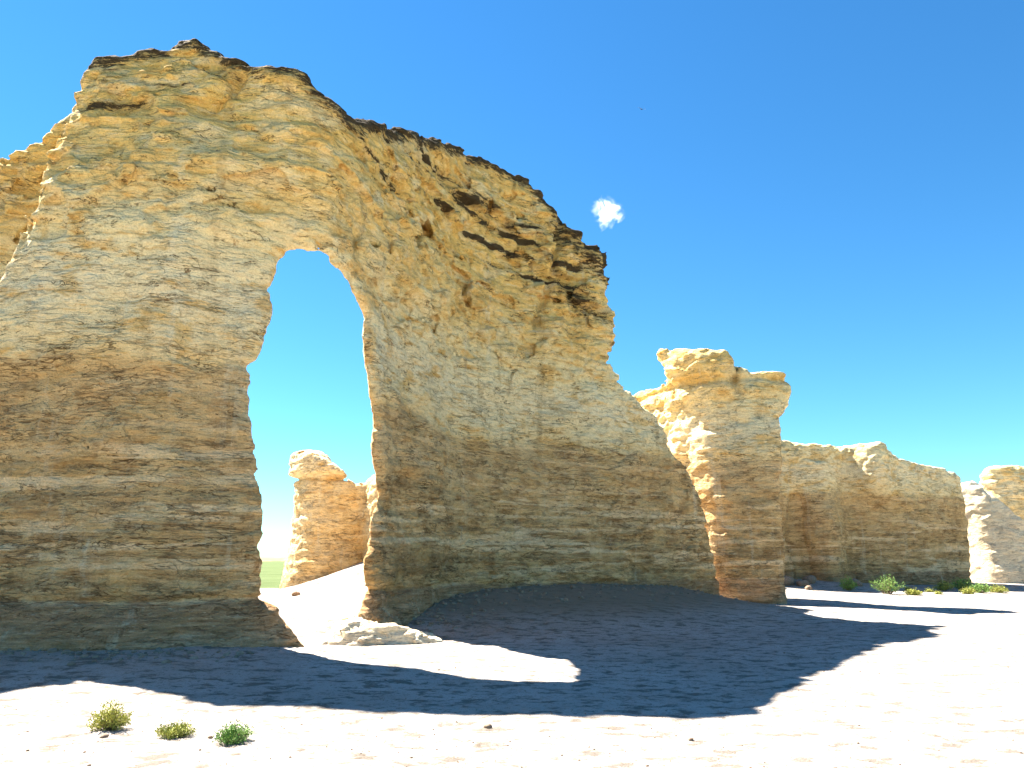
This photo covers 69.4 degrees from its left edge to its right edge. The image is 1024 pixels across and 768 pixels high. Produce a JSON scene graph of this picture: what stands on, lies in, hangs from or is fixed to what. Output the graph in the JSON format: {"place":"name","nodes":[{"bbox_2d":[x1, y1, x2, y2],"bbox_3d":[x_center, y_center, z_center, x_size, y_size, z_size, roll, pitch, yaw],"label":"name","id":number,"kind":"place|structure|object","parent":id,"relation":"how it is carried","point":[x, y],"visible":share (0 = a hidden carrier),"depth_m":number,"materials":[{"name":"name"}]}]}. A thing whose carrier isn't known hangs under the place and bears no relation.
{"place":"outdoors","nodes":[
{"label":"outdoors","id":0,"kind":"place"},
{"bbox_2d":[260,556,285,560],"bbox_3d":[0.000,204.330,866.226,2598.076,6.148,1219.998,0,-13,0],"label":"hills","id":1,"kind":"structure","parent":0,"point":[267,558],"depth_m":536.28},
{"bbox_2d":[0,561,1023,767],"bbox_3d":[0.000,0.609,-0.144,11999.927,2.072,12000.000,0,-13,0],"label":"ground","id":2,"kind":"structure","parent":0,"point":[926,724],"depth_m":9.26,"materials":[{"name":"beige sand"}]},
{"bbox_2d":[99,733,108,737],"bbox_3d":[-3.720,3.207,6.741,0.070,0.049,0.077,-5,-14,19],"label":"stone","id":3,"kind":"object","parent":2,"relation":"on","point":[105,735],"visible":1,"depth_m":6.73,"materials":[{"name":"beige stone"}]},
{"bbox_2d":[84,700,133,730],"bbox_3d":[-3.836,3.169,7.076,0.424,0.299,0.402,0,-13,0],"label":"desert bush","id":4,"kind":"object","parent":2,"relation":"on","point":[110,719],"visible":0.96,"depth_m":7.02,"materials":[{"name":"yellow plant"}]},
{"bbox_2d":[154,719,199,739],"bbox_3d":[-3.061,3.150,6.756,0.371,0.174,0.411,9,-16,-34],"label":"desert bush","id":5,"kind":"object","parent":2,"relation":"on","point":[174,730],"visible":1,"depth_m":6.71,"materials":[{"name":"yellow plant"}]},
{"bbox_2d":[212,719,254,745],"bbox_3d":[-2.438,3.046,6.489,0.356,0.218,0.335,0,-13,0],"label":"desert bush","id":6,"kind":"object","parent":2,"relation":"on","point":[233,734],"visible":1,"depth_m":6.44,"materials":[{"name":"green plant"}]},
{"bbox_2d":[291,591,299,595],"bbox_3d":[-7.595,7.389,26.002,0.313,0.192,0.265,6,-15,-24],"label":"stone","id":7,"kind":"object","parent":2,"relation":"on","point":[294,593],"visible":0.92,"depth_m":25.91,"materials":[{"name":"brown stone"}]},
{"bbox_2d":[280,450,377,588],"bbox_3d":[-7.690,6.763,34.289,10.690,7.417,3.980,-8,-16,32],"label":"rock butte","id":8,"kind":"object","parent":2,"relation":"on","point":[331,518],"visible":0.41,"depth_m":33.42,"materials":[{"name":"beige stone"}]},
{"bbox_2d":[0,38,719,650],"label":"rock arch","id":9,"kind":"object","parent":2,"relation":"on","point":[162,212],"visible":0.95,"depth_m":14.76,"materials":[{"name":"beige stone"}]},
{"bbox_2d":[0,582,748,665],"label":"rubble","id":10,"kind":"object","parent":2,"relation":"on","point":[142,655],"visible":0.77,"depth_m":16.62,"materials":[{"name":"beige stone"}]},
{"bbox_2d":[319,615,442,645],"bbox_3d":[-2.540,5.269,14.662,2.780,1.292,1.593,2,-14,-10],"label":"rock ledge","id":11,"kind":"object","parent":2,"relation":"on","point":[353,630],"visible":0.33,"depth_m":14.41,"materials":[{"name":"beige stone"}]},
{"bbox_2d":[483,724,491,728],"bbox_3d":[-0.231,3.278,7.078,0.076,0.051,0.069,-12,-18,41],"label":"stone","id":12,"kind":"object","parent":2,"relation":"on","point":[488,726],"visible":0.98,"depth_m":7.06,"materials":[{"name":"beige stone"}]},
{"bbox_2d":[632,348,790,603],"bbox_3d":[7.344,3.941,29.967,3.533,10.920,8.201,10,-17,-36],"label":"rock butte","id":13,"kind":"object","parent":2,"relation":"on","point":[717,413],"visible":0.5,"depth_m":27.64,"materials":[{"name":"beige stone"}]},
{"bbox_2d":[784,575,796,585],"bbox_3d":[13.486,9.813,36.750,1.216,0.612,0.964,12,-18,-41],"label":"boulder","id":14,"kind":"object","parent":2,"relation":"on","point":[789,581],"visible":0.42,"depth_m":36.36,"materials":[{"name":"grey stone"}]},
{"bbox_2d":[796,580,809,586],"bbox_3d":[14.281,9.838,36.317,0.631,0.423,0.575,1,-13,-3],"label":"boulder","id":15,"kind":"object","parent":2,"relation":"on","point":[803,583],"visible":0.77,"depth_m":36.11,"materials":[{"name":"brown stone"}]},
{"bbox_2d":[802,575,816,583],"bbox_3d":[15.001,9.923,37.337,0.723,0.525,0.982,-2,-13,8],"label":"boulder","id":16,"kind":"object","parent":2,"relation":"on","point":[811,579],"visible":0.7,"depth_m":37.00,"materials":[{"name":"grey stone"}]},
{"bbox_2d":[837,575,859,590],"bbox_3d":[15.889,9.383,34.977,0.872,0.753,0.934,6,-14,-23],"label":"desert bush","id":17,"kind":"object","parent":2,"relation":"on","point":[848,585],"visible":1,"depth_m":34.90,"materials":[{"name":"green plant"}]},
{"bbox_2d":[846,578,862,585],"bbox_3d":[17.220,9.980,37.107,0.768,0.489,0.703,2,-14,-10],"label":"boulder","id":18,"kind":"object","parent":2,"relation":"on","point":[858,582],"visible":0.42,"depth_m":36.84,"materials":[{"name":"grey stone"}]},
{"bbox_2d":[779,440,971,584],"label":"rock cliff","id":19,"kind":"structure","parent":2,"relation":"on","point":[863,513],"depth_m":40.75,"materials":[{"name":"beige stone"}]},
{"bbox_2d":[869,574,907,593],"bbox_3d":[16.922,9.011,33.360,1.518,0.884,1.329,0,-13,0],"label":"desert bush","id":20,"kind":"object","parent":2,"relation":"on","point":[888,588],"visible":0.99,"depth_m":33.28,"materials":[{"name":"green plant"}]},
{"bbox_2d":[903,588,923,594],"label":"desert bush","id":21,"kind":"object","parent":2,"relation":"on","point":[912,592],"visible":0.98,"depth_m":32.86,"materials":[{"name":"yellow plant"}]},
{"bbox_2d":[929,580,954,590],"bbox_3d":[21.338,9.961,36.561,1.136,0.539,1.018,10,-17,-36],"label":"desert bush","id":22,"kind":"object","parent":2,"relation":"on","point":[940,586],"visible":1,"depth_m":36.48,"materials":[{"name":"green plant"}]},
{"bbox_2d":[950,575,972,589],"bbox_3d":[22.564,10.011,37.300,1.243,0.730,1.298,11,-17,-38],"label":"desert bush","id":23,"kind":"object","parent":2,"relation":"on","point":[960,585],"visible":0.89,"depth_m":37.13,"materials":[{"name":"green plant"}]},
{"bbox_2d":[958,586,975,593],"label":"desert bush","id":24,"kind":"object","parent":2,"relation":"on","point":[968,591],"visible":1,"depth_m":33.93,"materials":[{"name":"yellow plant"}]},
{"bbox_2d":[970,580,990,592],"bbox_3d":[21.971,9.524,34.729,1.006,0.597,1.053,-5,-14,21],"label":"desert bush","id":25,"kind":"object","parent":2,"relation":"on","point":[981,588],"visible":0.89,"depth_m":34.60,"materials":[{"name":"green plant"}]},
{"bbox_2d":[961,481,1023,583],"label":"rock buttress","id":26,"kind":"object","parent":2,"relation":"on","point":[995,529],"visible":0.59,"depth_m":44.53,"materials":[{"name":"beige stone"}]},
{"bbox_2d":[989,584,1008,592],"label":"desert bush","id":27,"kind":"object","parent":2,"relation":"on","point":[996,589],"visible":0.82,"depth_m":35.01,"materials":[{"name":"yellow plant"}]},
{"bbox_2d":[979,465,1023,519],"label":"rock butte","id":28,"kind":"object","parent":2,"relation":"on","point":[1004,485],"visible":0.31,"depth_m":51.38,"materials":[{"name":"beige stone"}]},
{"bbox_2d":[0,0,1023,556],"label":"sky","id":29,"kind":"structure","parent":0,"point":[827,195],"materials":[{"name":"blue"}]}
]}

